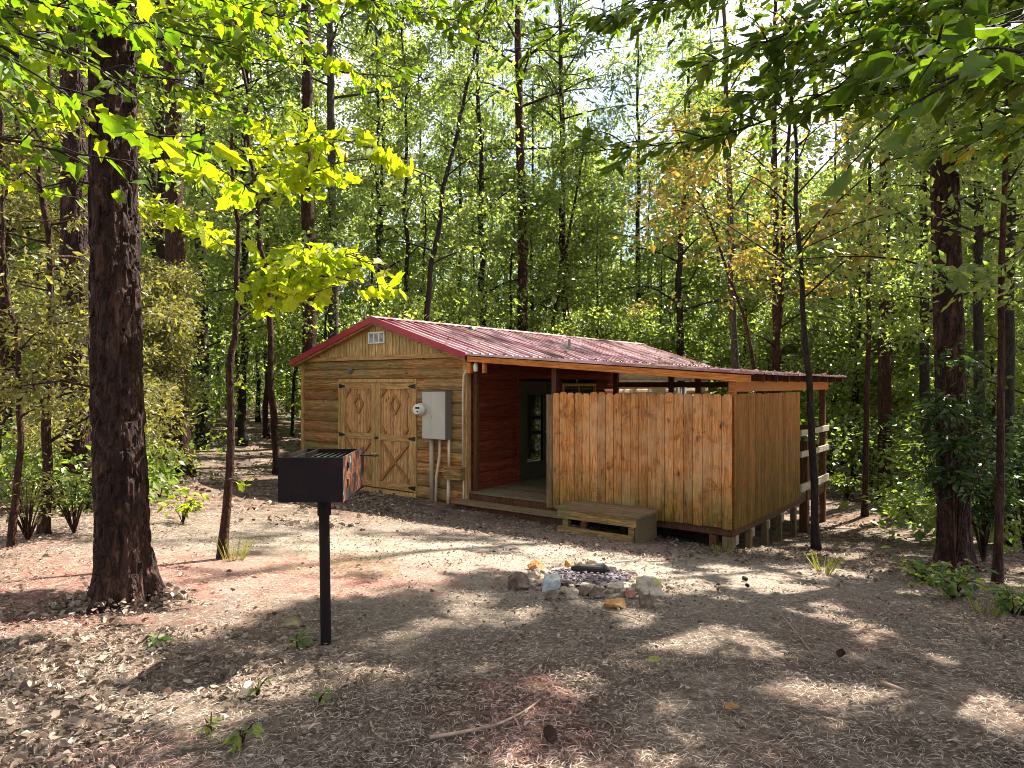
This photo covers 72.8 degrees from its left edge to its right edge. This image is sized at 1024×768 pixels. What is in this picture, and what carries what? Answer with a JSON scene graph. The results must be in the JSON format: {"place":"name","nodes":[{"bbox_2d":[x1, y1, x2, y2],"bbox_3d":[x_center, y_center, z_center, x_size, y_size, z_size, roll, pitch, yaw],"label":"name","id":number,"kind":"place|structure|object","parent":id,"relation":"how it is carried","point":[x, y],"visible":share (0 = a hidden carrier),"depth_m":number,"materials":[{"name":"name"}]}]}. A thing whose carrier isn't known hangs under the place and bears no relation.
{"place":"outdoors","nodes":[
{"label":"outdoors","id":0,"kind":"place"},
{"bbox_2d":[10,0,961,391],"label":"sky","id":1,"kind":"structure","parent":0,"point":[765,20],"materials":[{"name":"white"}]},
{"bbox_2d":[0,388,1023,767],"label":"ground","id":2,"kind":"structure","parent":0,"point":[794,662],"depth_m":4.20,"materials":[{"name":"brown soil"}]},
{"bbox_2d":[0,454,81,541],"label":"young shrub","id":3,"kind":"object","parent":2,"relation":"on","point":[27,528],"visible":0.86,"depth_m":7.17,"materials":[{"name":"green plant"}]},
{"bbox_2d":[5,452,91,533],"bbox_3d":[-4.982,1.203,7.707,1.010,0.939,0.879,0,0,-12],"label":"young shrub","id":4,"kind":"object","parent":2,"relation":"on","point":[83,499],"visible":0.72,"depth_m":7.63,"materials":[{"name":"green plant"}]},
{"bbox_2d":[52,0,92,511],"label":"pine tree","id":5,"kind":"object","parent":2,"relation":"on","point":[74,239],"visible":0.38,"depth_m":9.46,"materials":[{"name":"brown plant"}]},
{"bbox_2d":[0,103,153,547],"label":"cedar tree","id":6,"kind":"object","parent":2,"relation":"on","point":[14,310],"visible":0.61,"depth_m":6.88,"materials":[{"name":"green plant"}]},
{"bbox_2d":[0,5,157,457],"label":"cedar tree","id":7,"kind":"object","parent":2,"relation":"on","point":[4,318],"visible":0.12,"depth_m":9.98,"materials":[{"name":"green plant"}]},
{"bbox_2d":[2,54,188,451],"bbox_3d":[-11.021,-2.773,15.126,7.707,8.916,6.026,0,0,0],"label":"broadleaf tree","id":8,"kind":"object","parent":2,"relation":"on","point":[8,238],"visible":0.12,"depth_m":15.17,"materials":[{"name":"green plant"}]},
{"bbox_2d":[0,79,195,467],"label":"cedar tree","id":9,"kind":"object","parent":2,"relation":"on","point":[17,213],"visible":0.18,"depth_m":10.65,"materials":[{"name":"green plant"}]},
{"bbox_2d":[0,3,206,534],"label":"cedar tree","id":10,"kind":"object","parent":2,"relation":"on","point":[46,427],"visible":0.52,"depth_m":7.62,"materials":[{"name":"green plant"}]},
{"bbox_2d":[3,0,250,614],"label":"pine tree","id":11,"kind":"object","parent":2,"relation":"on","point":[125,565],"visible":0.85,"depth_m":4.92,"materials":[{"name":"brown plant"}]},
{"bbox_2d":[4,0,274,461],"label":"broadleaf tree","id":12,"kind":"object","parent":2,"relation":"on","point":[159,241],"visible":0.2,"depth_m":15.49,"materials":[{"name":"green plant"}]},
{"bbox_2d":[10,0,334,427],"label":"broadleaf tree","id":13,"kind":"object","parent":2,"relation":"on","point":[151,171],"visible":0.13,"depth_m":17.38,"materials":[{"name":"green plant"}]},
{"bbox_2d":[140,256,215,480],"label":"cedar tree","id":14,"kind":"object","parent":2,"relation":"on","point":[171,342],"visible":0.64,"depth_m":13.63,"materials":[{"name":"green plant"}]},
{"bbox_2d":[136,19,249,405],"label":"broadleaf tree","id":15,"kind":"object","parent":2,"relation":"on","point":[230,258],"visible":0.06,"depth_m":23.00,"materials":[{"name":"green plant"}]},
{"bbox_2d":[86,5,325,449],"bbox_3d":[-9.114,-8.309,19.134,7.532,20.541,8.788,0,0,0],"label":"pine tree","id":16,"kind":"object","parent":2,"relation":"on","point":[201,425],"visible":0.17,"depth_m":19.89,"materials":[{"name":"green plant"}]},
{"bbox_2d":[164,11,297,426],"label":"broadleaf tree","id":17,"kind":"object","parent":2,"relation":"on","point":[235,170],"visible":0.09,"depth_m":26.42,"materials":[{"name":"green plant"}]},
{"bbox_2d":[141,0,332,446],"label":"broadleaf tree","id":18,"kind":"object","parent":2,"relation":"on","point":[241,426],"visible":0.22,"depth_m":20.92,"materials":[{"name":"green plant"}]},
{"bbox_2d":[0,0,481,179],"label":"dogwood tree","id":19,"kind":"object","parent":2,"relation":"on","point":[221,50],"visible":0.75,"depth_m":4.31,"materials":[{"name":"green plant"}]},
{"bbox_2d":[0,0,485,210],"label":"maple tree","id":20,"kind":"object","parent":2,"relation":"on","point":[30,69],"visible":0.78,"depth_m":3.98,"materials":[{"name":"green plant"}]},
{"bbox_2d":[148,0,366,474],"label":"broadleaf tree","id":21,"kind":"object","parent":2,"relation":"on","point":[201,204],"visible":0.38,"depth_m":16.12,"materials":[{"name":"green plant"}]},
{"bbox_2d":[158,0,381,478],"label":"pine tree","id":22,"kind":"object","parent":2,"relation":"on","point":[174,246],"visible":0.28,"depth_m":14.47,"materials":[{"name":"brown plant"}]},
{"bbox_2d":[182,0,363,438],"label":"broadleaf tree","id":23,"kind":"object","parent":2,"relation":"on","point":[266,431],"visible":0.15,"depth_m":23.22,"materials":[{"name":"green plant"}]},
{"bbox_2d":[138,115,420,559],"bbox_3d":[-2.387,-0.307,6.437,3.370,4.187,1.037,0,0,28],"label":"maple sapling","id":24,"kind":"object","parent":2,"relation":"on","point":[296,283],"visible":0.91,"depth_m":6.21,"materials":[{"name":"green plant"}]},
{"bbox_2d":[210,189,358,436],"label":"broadleaf tree","id":25,"kind":"object","parent":2,"relation":"on","point":[280,354],"visible":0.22,"depth_m":23.41,"materials":[{"name":"green plant"}]},
{"bbox_2d":[246,65,377,364],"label":"broadleaf tree","id":26,"kind":"object","parent":2,"relation":"on","point":[324,97],"visible":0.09,"depth_m":28.29,"materials":[{"name":"green plant"}]},
{"bbox_2d":[278,447,379,644],"bbox_3d":[-1.072,1.048,4.175,0.487,1.296,0.550,0,0,0],"label":"park grill","id":27,"kind":"object","parent":2,"relation":"on","point":[323,478],"visible":0.99,"depth_m":3.92,"materials":[{"name":"metal"}]},
{"bbox_2d":[231,178,427,383],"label":"broadleaf tree","id":28,"kind":"object","parent":2,"relation":"on","point":[330,222],"visible":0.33,"depth_m":20.36,"materials":[{"name":"green plant"}]},
{"bbox_2d":[260,0,399,352],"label":"pine tree","id":29,"kind":"object","parent":2,"relation":"on","point":[307,214],"visible":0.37,"depth_m":17.88,"materials":[{"name":"brown plant"}]},
{"bbox_2d":[242,0,472,338],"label":"pine tree","id":30,"kind":"object","parent":2,"relation":"on","point":[331,48],"visible":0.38,"depth_m":21.89,"materials":[{"name":"green plant"}]},
{"bbox_2d":[317,1,425,319],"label":"broadleaf tree","id":31,"kind":"object","parent":2,"relation":"on","point":[384,179],"visible":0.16,"depth_m":31.52,"materials":[{"name":"green plant"}]},
{"bbox_2d":[298,0,453,313],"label":"broadleaf tree","id":32,"kind":"object","parent":2,"relation":"on","point":[379,220],"visible":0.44,"depth_m":25.92,"materials":[{"name":"green plant"}]},
{"bbox_2d":[319,0,434,337],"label":"broadleaf tree","id":33,"kind":"object","parent":2,"relation":"on","point":[392,268],"visible":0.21,"depth_m":28.36,"materials":[{"name":"green plant"}]},
{"bbox_2d":[324,0,484,325],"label":"broadleaf tree","id":34,"kind":"object","parent":2,"relation":"on","point":[405,88],"visible":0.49,"depth_m":21.96,"materials":[{"name":"green plant"}]},
{"bbox_2d":[380,33,464,323],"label":"broadleaf tree","id":35,"kind":"object","parent":2,"relation":"on","point":[419,104],"visible":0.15,"depth_m":33.59,"materials":[{"name":"green plant"}]},
{"bbox_2d":[349,165,522,328],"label":"broadleaf tree","id":36,"kind":"object","parent":2,"relation":"on","point":[422,278],"visible":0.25,"depth_m":22.12,"materials":[{"name":"green plant"}]},
{"bbox_2d":[368,61,529,327],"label":"broadleaf tree","id":37,"kind":"object","parent":2,"relation":"on","point":[460,186],"visible":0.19,"depth_m":28.91,"materials":[{"name":"green plant"}]},
{"bbox_2d":[349,0,556,321],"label":"broadleaf tree","id":38,"kind":"object","parent":2,"relation":"on","point":[439,220],"visible":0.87,"depth_m":19.36,"materials":[{"name":"green plant"}]},
{"bbox_2d":[399,93,529,327],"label":"broadleaf tree","id":39,"kind":"object","parent":2,"relation":"on","point":[472,264],"visible":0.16,"depth_m":31.69,"materials":[{"name":"green plant"}]},
{"bbox_2d":[376,0,576,325],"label":"broadleaf tree","id":40,"kind":"object","parent":2,"relation":"on","point":[480,182],"visible":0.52,"depth_m":24.88,"materials":[{"name":"green plant"}]},
{"bbox_2d":[446,30,537,324],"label":"broadleaf tree","id":41,"kind":"object","parent":2,"relation":"on","point":[503,69],"visible":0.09,"depth_m":38.82,"materials":[{"name":"green plant"}]},
{"bbox_2d":[451,499,562,525],"bbox_3d":[-0.063,2.147,11.502,2.300,0.225,0.293,0,0,37],"label":"entry step","id":42,"kind":"object","parent":2,"relation":"on","point":[541,516],"visible":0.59,"depth_m":11.35,"materials":[{"name":"brown wood"}]},
{"bbox_2d":[436,161,585,335],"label":"broadleaf tree","id":43,"kind":"object","parent":2,"relation":"on","point":[510,319],"visible":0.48,"depth_m":24.73,"materials":[{"name":"green plant"}]},
{"bbox_2d":[0,324,1023,767],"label":"fallen leaves","id":44,"kind":"object","parent":2,"relation":"on","point":[76,600],"visible":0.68,"depth_m":3.95,"materials":[{"name":"brown plant"}]},
{"bbox_2d":[0,349,1023,551],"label":"undergrowth","id":45,"kind":"object","parent":2,"relation":"on","point":[918,505],"visible":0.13,"depth_m":13.22,"materials":[{"name":"green plant"}]},
{"bbox_2d":[0,500,1023,767],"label":"pine straw","id":46,"kind":"object","parent":2,"relation":"on","point":[664,686],"visible":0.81,"depth_m":3.61,"materials":[{"name":"brown plant"}]},
{"bbox_2d":[10,538,1020,766],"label":"gravel","id":47,"kind":"structure","parent":2,"relation":"on","point":[626,586],"depth_m":5.25,"materials":[{"name":"grey gravel"}]},
{"bbox_2d":[411,0,636,330],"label":"pine tree","id":48,"kind":"object","parent":2,"relation":"on","point":[520,162],"visible":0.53,"depth_m":24.86,"materials":[{"name":"green plant"}]},
{"bbox_2d":[27,163,1023,435],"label":"distant woods","id":49,"kind":"object","parent":2,"relation":"on","point":[451,277],"visible":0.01,"depth_m":49.18,"materials":[{"name":"green plant"}]},
{"bbox_2d":[439,69,613,330],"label":"broadleaf tree","id":50,"kind":"object","parent":2,"relation":"on","point":[531,117],"visible":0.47,"depth_m":26.84,"materials":[{"name":"green plant"}]},
{"bbox_2d":[486,13,589,324],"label":"broadleaf tree","id":51,"kind":"object","parent":2,"relation":"on","point":[535,87],"visible":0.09,"depth_m":34.22,"materials":[{"name":"green plant"}]},
{"bbox_2d":[499,169,604,337],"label":"broadleaf tree","id":52,"kind":"object","parent":2,"relation":"on","point":[542,253],"visible":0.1,"depth_m":29.16,"materials":[{"name":"green plant"}]},
{"bbox_2d":[455,0,661,334],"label":"pine tree","id":53,"kind":"object","parent":2,"relation":"on","point":[578,54],"visible":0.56,"depth_m":26.82,"materials":[{"name":"green plant"}]},
{"bbox_2d":[479,103,641,333],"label":"broadleaf tree","id":54,"kind":"object","parent":2,"relation":"on","point":[570,171],"visible":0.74,"depth_m":25.77,"materials":[{"name":"green plant"}]},
{"bbox_2d":[498,6,633,333],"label":"broadleaf tree","id":55,"kind":"object","parent":2,"relation":"on","point":[539,72],"visible":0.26,"depth_m":30.09,"materials":[{"name":"green plant"}]},
{"bbox_2d":[290,316,846,550],"bbox_3d":[2.672,0.710,16.759,10.080,4.100,11.630,0,0,37],"label":"cabin","id":56,"kind":"object","parent":2,"relation":"on","point":[366,382],"visible":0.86,"depth_m":13.41,"materials":[{"name":"brown wood"}]},
{"bbox_2d":[339,383,375,486],"bbox_3d":[-3.137,1.008,14.102,1.116,2.065,0.060,0,0,37],"label":"shed door","id":57,"kind":"structure","parent":56,"relation":"in","point":[358,400],"depth_m":14.03,"materials":[{"name":"brown wood"}]},
{"bbox_2d":[376,383,414,491],"bbox_3d":[-2.243,1.008,13.422,1.116,2.065,0.060,0,0,37],"label":"shed door","id":58,"kind":"structure","parent":56,"relation":"in","point":[394,401],"depth_m":13.44,"materials":[{"name":"brown wood"}]},
{"bbox_2d":[413,370,465,503],"bbox_3d":[-1.286,0.956,12.446,1.120,2.531,0.349,0,0,37],"label":"electric panel","id":59,"kind":"object","parent":56,"relation":"attached to","point":[434,409],"visible":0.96,"depth_m":12.49,"materials":[{"name":"grey metal"}]},
{"bbox_2d":[422,392,444,439],"bbox_3d":[-1.418,0.568,12.536,0.562,0.844,0.025,0,0,37],"label":"door","id":60,"kind":"structure","parent":59,"relation":"in","point":[433,421],"depth_m":12.52,"materials":[{"name":"grey metal"}]},
{"bbox_2d":[523,386,547,479],"bbox_3d":[0.487,0.968,13.980,0.132,1.865,0.934,0,0,37],"label":"entry door","id":61,"kind":"structure","parent":56,"relation":"in","point":[534,397],"depth_m":14.00,"materials":[{"name":"black glass"}]},
{"bbox_2d":[546,392,799,529],"bbox_3d":[2.755,1.062,11.595,3.080,1.876,3.207,0,0,37],"label":"privacy fence","id":62,"kind":"object","parent":56,"relation":"on","point":[620,449],"visible":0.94,"depth_m":10.25,"materials":[{"name":"brown wood"}]},
{"bbox_2d":[528,0,611,315],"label":"broadleaf tree","id":63,"kind":"object","parent":2,"relation":"on","point":[584,70],"visible":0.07,"depth_m":37.15,"materials":[{"name":"green plant"}]},
{"bbox_2d":[549,568,632,586],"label":"fire pit ash","id":64,"kind":"object","parent":2,"relation":"on","point":[596,579],"visible":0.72,"depth_m":5.63},
{"bbox_2d":[549,146,654,337],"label":"broadleaf tree","id":65,"kind":"object","parent":2,"relation":"on","point":[601,200],"visible":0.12,"depth_m":31.96,"materials":[{"name":"green plant"}]},
{"bbox_2d":[554,500,660,543],"bbox_3d":[1.388,2.062,10.131,1.370,0.514,0.730,0,0,37],"label":"wooden step","id":66,"kind":"object","parent":2,"relation":"on","point":[640,523],"visible":0.91,"depth_m":9.88,"materials":[{"name":"brown wood"}]},
{"bbox_2d":[513,194,706,362],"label":"broadleaf tree","id":67,"kind":"object","parent":2,"relation":"on","point":[607,320],"visible":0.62,"depth_m":25.48,"materials":[{"name":"green plant"}]},
{"bbox_2d":[568,7,727,342],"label":"broadleaf tree","id":68,"kind":"object","parent":2,"relation":"on","point":[638,171],"visible":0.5,"depth_m":27.86,"materials":[{"name":"green plant"}]},
{"bbox_2d":[607,158,690,342],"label":"broadleaf tree","id":69,"kind":"object","parent":2,"relation":"on","point":[648,205],"visible":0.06,"depth_m":35.67,"materials":[{"name":"green plant"}]},
{"bbox_2d":[580,233,739,390],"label":"broadleaf tree","id":70,"kind":"object","parent":2,"relation":"on","point":[668,323],"visible":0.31,"depth_m":26.45,"materials":[{"name":"green plant"}]},
{"bbox_2d":[577,43,763,356],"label":"broadleaf tree","id":71,"kind":"object","parent":2,"relation":"on","point":[678,260],"visible":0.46,"depth_m":24.93,"materials":[{"name":"green plant"}]},
{"bbox_2d":[616,77,744,356],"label":"broadleaf tree","id":72,"kind":"object","parent":2,"relation":"on","point":[676,186],"visible":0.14,"depth_m":30.45,"materials":[{"name":"green plant"}]},
{"bbox_2d":[620,184,753,395],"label":"broadleaf tree","id":73,"kind":"object","parent":2,"relation":"on","point":[663,272],"visible":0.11,"depth_m":30.64,"materials":[{"name":"green plant"}]},
{"bbox_2d":[663,0,767,394],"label":"broadleaf tree","id":74,"kind":"object","parent":2,"relation":"on","point":[712,182],"visible":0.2,"depth_m":27.58,"materials":[{"name":"green plant"}]},
{"bbox_2d":[439,0,1023,196],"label":"hickory tree","id":75,"kind":"object","parent":2,"relation":"on","point":[989,50],"visible":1,"depth_m":3.46,"materials":[{"name":"green plant"}]},
{"bbox_2d":[612,100,864,392],"bbox_3d":[4.966,-1.635,15.409,5.694,8.742,4.091,0,0,0],"label":"broadleaf tree","id":76,"kind":"object","parent":2,"relation":"on","point":[743,257],"visible":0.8,"depth_m":15.22,"materials":[{"name":"green plant"}]},
{"bbox_2d":[672,115,817,394],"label":"broadleaf tree","id":77,"kind":"object","parent":2,"relation":"on","point":[757,127],"visible":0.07,"depth_m":31.03,"materials":[{"name":"green plant"}]},
{"bbox_2d":[640,0,866,394],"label":"broadleaf tree","id":78,"kind":"object","parent":2,"relation":"on","point":[733,336],"visible":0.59,"depth_m":20.94,"materials":[{"name":"green plant"}]},
{"bbox_2d":[684,195,832,408],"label":"broadleaf tree","id":79,"kind":"object","parent":2,"relation":"on","point":[743,351],"visible":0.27,"depth_m":25.24,"materials":[{"name":"green plant"}]},
{"bbox_2d":[657,0,864,401],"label":"broadleaf tree","id":80,"kind":"object","parent":2,"relation":"on","point":[777,354],"visible":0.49,"depth_m":17.97,"materials":[{"name":"green plant"}]},
{"bbox_2d":[694,84,859,371],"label":"broadleaf tree","id":81,"kind":"object","parent":2,"relation":"on","point":[768,350],"visible":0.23,"depth_m":25.32,"materials":[{"name":"green plant"}]},
{"bbox_2d":[623,1,931,551],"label":"broadleaf tree","id":82,"kind":"object","parent":2,"relation":"on","point":[815,543],"visible":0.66,"depth_m":9.89,"materials":[{"name":"green plant"}]},
{"bbox_2d":[672,0,892,392],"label":"broadleaf tree","id":83,"kind":"object","parent":2,"relation":"on","point":[775,154],"visible":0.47,"depth_m":19.94,"materials":[{"name":"green plant"}]},
{"bbox_2d":[722,166,861,440],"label":"broadleaf tree","id":84,"kind":"object","parent":2,"relation":"on","point":[805,198],"visible":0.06,"depth_m":28.05,"materials":[{"name":"green plant"}]},
{"bbox_2d":[738,87,913,472],"bbox_3d":[11.360,-3.699,23.273,6.320,13.450,5.835,0,0,0],"label":"broadleaf tree","id":85,"kind":"object","parent":2,"relation":"on","point":[806,249],"visible":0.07,"depth_m":23.53,"materials":[{"name":"green plant"}]},
{"bbox_2d":[750,199,912,473],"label":"broadleaf tree","id":86,"kind":"object","parent":2,"relation":"on","point":[816,352],"visible":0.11,"depth_m":22.64,"materials":[{"name":"green plant"}]},
{"bbox_2d":[749,21,918,479],"bbox_3d":[10.548,-3.951,21.114,5.365,13.813,5.117,0,0,-25],"label":"broadleaf tree","id":87,"kind":"object","parent":2,"relation":"on","point":[787,314],"visible":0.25,"depth_m":21.16,"materials":[{"name":"green plant"}]},
{"bbox_2d":[753,204,933,483],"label":"broadleaf tree","id":88,"kind":"object","parent":2,"relation":"on","point":[826,365],"visible":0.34,"depth_m":19.55,"materials":[{"name":"green plant"}]},
{"bbox_2d":[798,57,932,516],"bbox_3d":[7.288,-2.087,13.726,3.125,9.640,2.816,0,0,0],"label":"broadleaf tree","id":89,"kind":"object","parent":2,"relation":"on","point":[903,286],"visible":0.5,"depth_m":13.95,"materials":[{"name":"green plant"}]},
{"bbox_2d":[861,15,904,501],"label":"pine tree","id":90,"kind":"object","parent":2,"relation":"on","point":[884,387],"visible":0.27,"depth_m":16.39,"materials":[{"name":"brown plant"}]},
{"bbox_2d":[750,14,1023,545],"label":"broadleaf tree","id":91,"kind":"object","parent":2,"relation":"on","point":[1010,353],"visible":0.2,"depth_m":10.16,"materials":[{"name":"green plant"}]},
{"bbox_2d":[752,0,1023,583],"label":"broadleaf tree","id":92,"kind":"object","parent":2,"relation":"on","point":[962,273],"visible":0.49,"depth_m":7.01,"materials":[{"name":"green plant"}]},
{"bbox_2d":[800,101,988,437],"bbox_3d":[9.886,-3.116,18.607,4.409,12.004,4.347,0,0,0],"label":"broadleaf tree","id":93,"kind":"object","parent":2,"relation":"on","point":[848,417],"visible":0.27,"depth_m":18.58,"materials":[{"name":"green plant"}]},
{"bbox_2d":[773,0,1023,517],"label":"broadleaf tree","id":94,"kind":"object","parent":2,"relation":"on","point":[978,312],"visible":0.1,"depth_m":12.56,"materials":[{"name":"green plant"}]},
{"bbox_2d":[793,0,1023,466],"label":"broadleaf tree","id":95,"kind":"object","parent":2,"relation":"on","point":[924,379],"visible":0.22,"depth_m":14.90,"materials":[{"name":"green plant"}]},
{"bbox_2d":[843,90,1023,399],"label":"broadleaf tree","id":96,"kind":"object","parent":2,"relation":"on","point":[888,321],"visible":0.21,"depth_m":13.86,"materials":[{"name":"green plant"}]},
{"bbox_2d":[878,1,1001,571],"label":"pine tree","id":97,"kind":"object","parent":2,"relation":"on","point":[949,326],"visible":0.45,"depth_m":7.98,"materials":[{"name":"brown plant"}]},
{"bbox_2d":[897,558,999,597],"bbox_3d":[3.852,1.718,6.000,0.724,0.366,0.737,0,0,-17],"label":"leafy plant","id":98,"kind":"object","parent":2,"relation":"on","point":[961,580],"visible":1,"depth_m":5.98,"materials":[{"name":"green plant"}]},
{"bbox_2d":[884,342,1014,571],"bbox_3d":[4.890,0.837,7.688,1.431,2.543,1.175,0,0,-42],"label":"climbing shrub","id":99,"kind":"object","parent":2,"relation":"on","point":[949,443],"visible":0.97,"depth_m":7.63,"materials":[{"name":"green plant"}]},
{"bbox_2d":[891,100,1023,482],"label":"broadleaf tree","id":100,"kind":"object","parent":2,"relation":"on","point":[990,330],"visible":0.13,"depth_m":16.12,"materials":[{"name":"green plant"}]},
{"bbox_2d":[922,418,1023,561],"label":"climbing shrub","id":101,"kind":"object","parent":2,"relation":"on","point":[986,511],"visible":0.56,"depth_m":8.44,"materials":[{"name":"green plant"}]},
{"bbox_2d":[969,414,1023,548],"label":"climbing shrub","id":102,"kind":"object","parent":2,"relation":"on","point":[1020,470],"visible":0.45,"depth_m":9.46,"materials":[{"name":"green plant"}]},
{"bbox_2d":[987,583,1023,617],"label":"leafy plant","id":103,"kind":"object","parent":2,"relation":"on","point":[1009,601],"visible":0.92,"depth_m":5.28,"materials":[{"name":"green plant"}]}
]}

